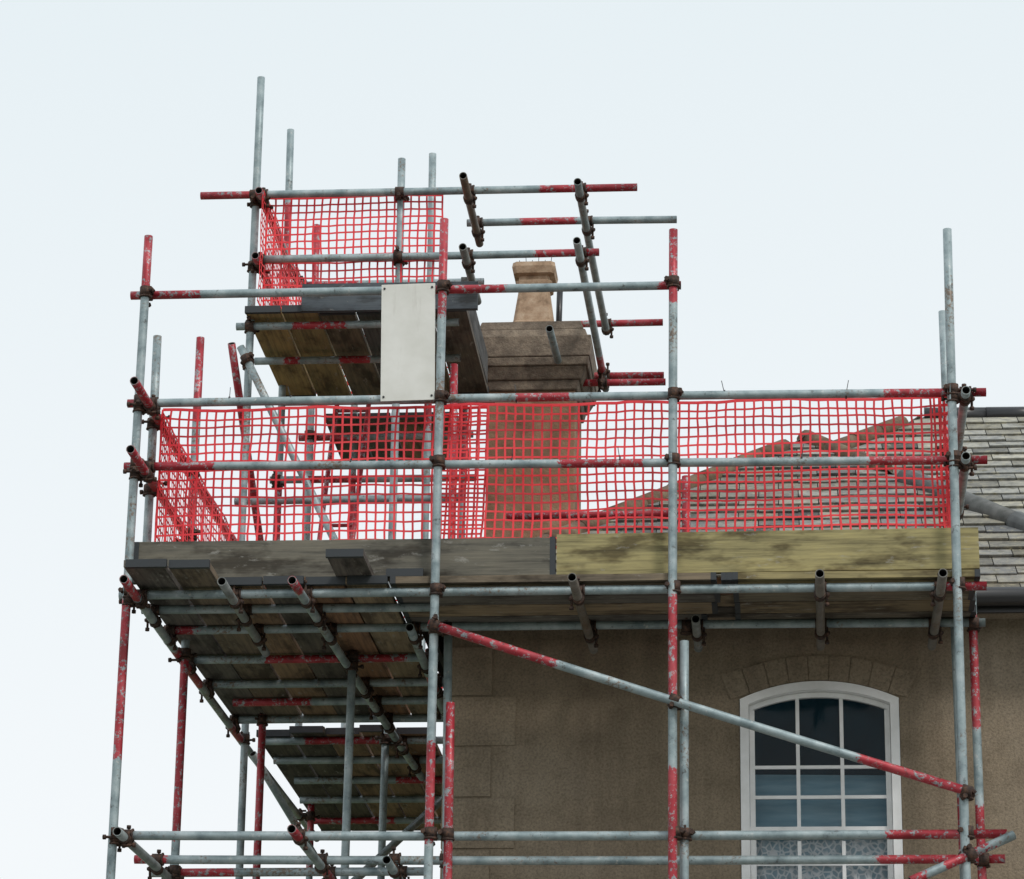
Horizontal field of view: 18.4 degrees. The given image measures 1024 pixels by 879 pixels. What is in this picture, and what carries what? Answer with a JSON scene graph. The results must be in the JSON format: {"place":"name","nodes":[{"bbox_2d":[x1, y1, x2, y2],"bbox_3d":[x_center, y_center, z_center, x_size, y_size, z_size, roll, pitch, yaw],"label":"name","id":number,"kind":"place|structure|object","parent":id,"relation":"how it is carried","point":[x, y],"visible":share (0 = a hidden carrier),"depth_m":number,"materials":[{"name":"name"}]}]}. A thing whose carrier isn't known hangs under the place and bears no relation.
{"place":"outdoors","nodes":[
{"label":"outdoors","id":0,"kind":"place"},
{"bbox_2d":[0,0,1023,878],"label":"sky","id":1,"kind":"structure","parent":0,"point":[812,160],"materials":[{"name":"white"}]},
{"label":"pavement","id":2,"kind":"structure","parent":0,"visible":0},
{"bbox_2d":[102,76,1015,878],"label":"scaffolding","id":3,"kind":"object","parent":2,"relation":"on","point":[296,632],"visible":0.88,"depth_m":17.72,"materials":[{"name":"grey metal"}]},
{"bbox_2d":[155,412,236,541],"bbox_3d":[-1.853,0.696,19.043,0.042,0.867,2.771,-1,-19,6],"label":"safety net","id":4,"kind":"object","parent":3,"relation":"attached to","point":[223,537],"visible":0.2,"depth_m":18.37,"materials":[{"name":"red plastic"}]},
{"bbox_2d":[257,190,303,306],"bbox_3d":[-1.496,-0.960,20.582,0.029,0.765,1.619,-1,-19,6],"label":"safety net","id":5,"kind":"object","parent":3,"relation":"attached to","point":[269,223],"visible":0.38,"depth_m":20.22,"materials":[{"name":"red plastic"}]},
{"bbox_2d":[317,404,370,539],"bbox_3d":[-1.099,0.545,20.031,0.256,2.068,0.934,-1,-19,5],"label":"ladder","id":6,"kind":"object","parent":3,"relation":"on","point":[363,447],"visible":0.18,"depth_m":20.42,"materials":[{"name":"red"}]},
{"bbox_2d":[262,195,443,309],"bbox_3d":[-0.999,-1.185,19.919,1.146,0.775,0.028,-1,-19,5],"label":"safety net","id":7,"kind":"object","parent":3,"relation":"attached to","point":[345,239],"visible":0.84,"depth_m":19.95,"materials":[{"name":"red plastic"}]},
{"bbox_2d":[380,283,434,401],"bbox_3d":[-0.582,-0.540,17.776,0.317,0.705,0.064,-1,-19,5],"label":"blank sign board","id":8,"kind":"object","parent":3,"relation":"attached to","point":[407,342],"visible":1,"depth_m":17.75,"materials":[{"name":"plastic"}]},
{"bbox_2d":[441,406,486,538],"bbox_3d":[-0.279,0.219,17.654,0.288,0.862,0.027,-1,-19,5],"label":"safety net","id":9,"kind":"object","parent":3,"relation":"attached to","point":[455,515],"visible":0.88,"depth_m":17.65,"materials":[{"name":"red plastic"}]},
{"bbox_2d":[156,397,950,548],"bbox_3d":[0.220,0.197,17.597,4.441,0.868,0.043,-1,-19,5],"label":"safety net","id":10,"kind":"object","parent":3,"relation":"attached to","point":[551,455],"visible":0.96,"depth_m":17.61,"materials":[{"name":"red plastic"}]},
{"bbox_2d":[933,399,950,527],"bbox_3d":[2.376,0.158,17.418,0.100,0.857,0.022,-7,-20,22],"label":"safety net","id":11,"kind":"object","parent":3,"relation":"attached to","point":[947,513],"visible":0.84,"depth_m":17.40,"materials":[{"name":"red plastic"}]},
{"bbox_2d":[943,411,950,527],"bbox_3d":[2.456,0.278,17.723,0.052,0.880,0.772,-1,-19,5],"label":"safety net","id":12,"kind":"object","parent":3,"relation":"attached to","point":[947,447],"visible":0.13,"depth_m":17.77,"materials":[{"name":"red plastic"}]},
{"bbox_2d":[440,619,1023,878],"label":"walls","id":13,"kind":"structure","parent":2,"relation":"on","point":[539,747],"depth_m":18.20,"materials":[{"name":"brown"}]},
{"bbox_2d":[422,416,1023,686],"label":"roof slates","id":14,"kind":"object","parent":13,"relation":"on","point":[998,478],"visible":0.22,"depth_m":20.07,"materials":[{"name":"grey stone"}]},
{"bbox_2d":[480,321,597,537],"bbox_3d":[0.147,0.508,21.522,0.829,2.620,0.909,-1,-19,5],"label":"chimney stack","id":15,"kind":"object","parent":14,"relation":"on","point":[520,357],"visible":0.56,"depth_m":21.41,"materials":[{"name":"stone"}]},
{"bbox_2d":[512,261,557,321],"bbox_3d":[0.159,-0.956,21.919,0.306,0.488,0.306,-1,-19,5],"label":"chimney pot","id":16,"kind":"object","parent":15,"relation":"on","point":[533,306],"visible":0.69,"depth_m":21.82,"materials":[{"name":"stone"}]},
{"bbox_2d":[519,257,562,320],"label":"bird spikes and vent pipe","id":17,"kind":"object","parent":15,"relation":"on","point":[559,302],"visible":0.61,"depth_m":22.14,"materials":[{"name":"grey metal"}]},
{"bbox_2d":[537,407,1023,542],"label":"hip and ridge tiles","id":18,"kind":"object","parent":14,"relation":"attached to","point":[996,511],"visible":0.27,"depth_m":20.40,"materials":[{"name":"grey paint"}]},
{"bbox_2d":[428,587,1023,669],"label":"gutter and fascia","id":19,"kind":"object","parent":13,"relation":"attached to","point":[1000,602],"depth_m":17.96,"materials":[{"name":"grey paint"}]},
{"bbox_2d":[740,681,903,878],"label":"sash window","id":20,"kind":"structure","parent":13,"relation":"attached to","point":[798,801],"depth_m":18.11,"materials":[{"name":"white paint"}]}
]}

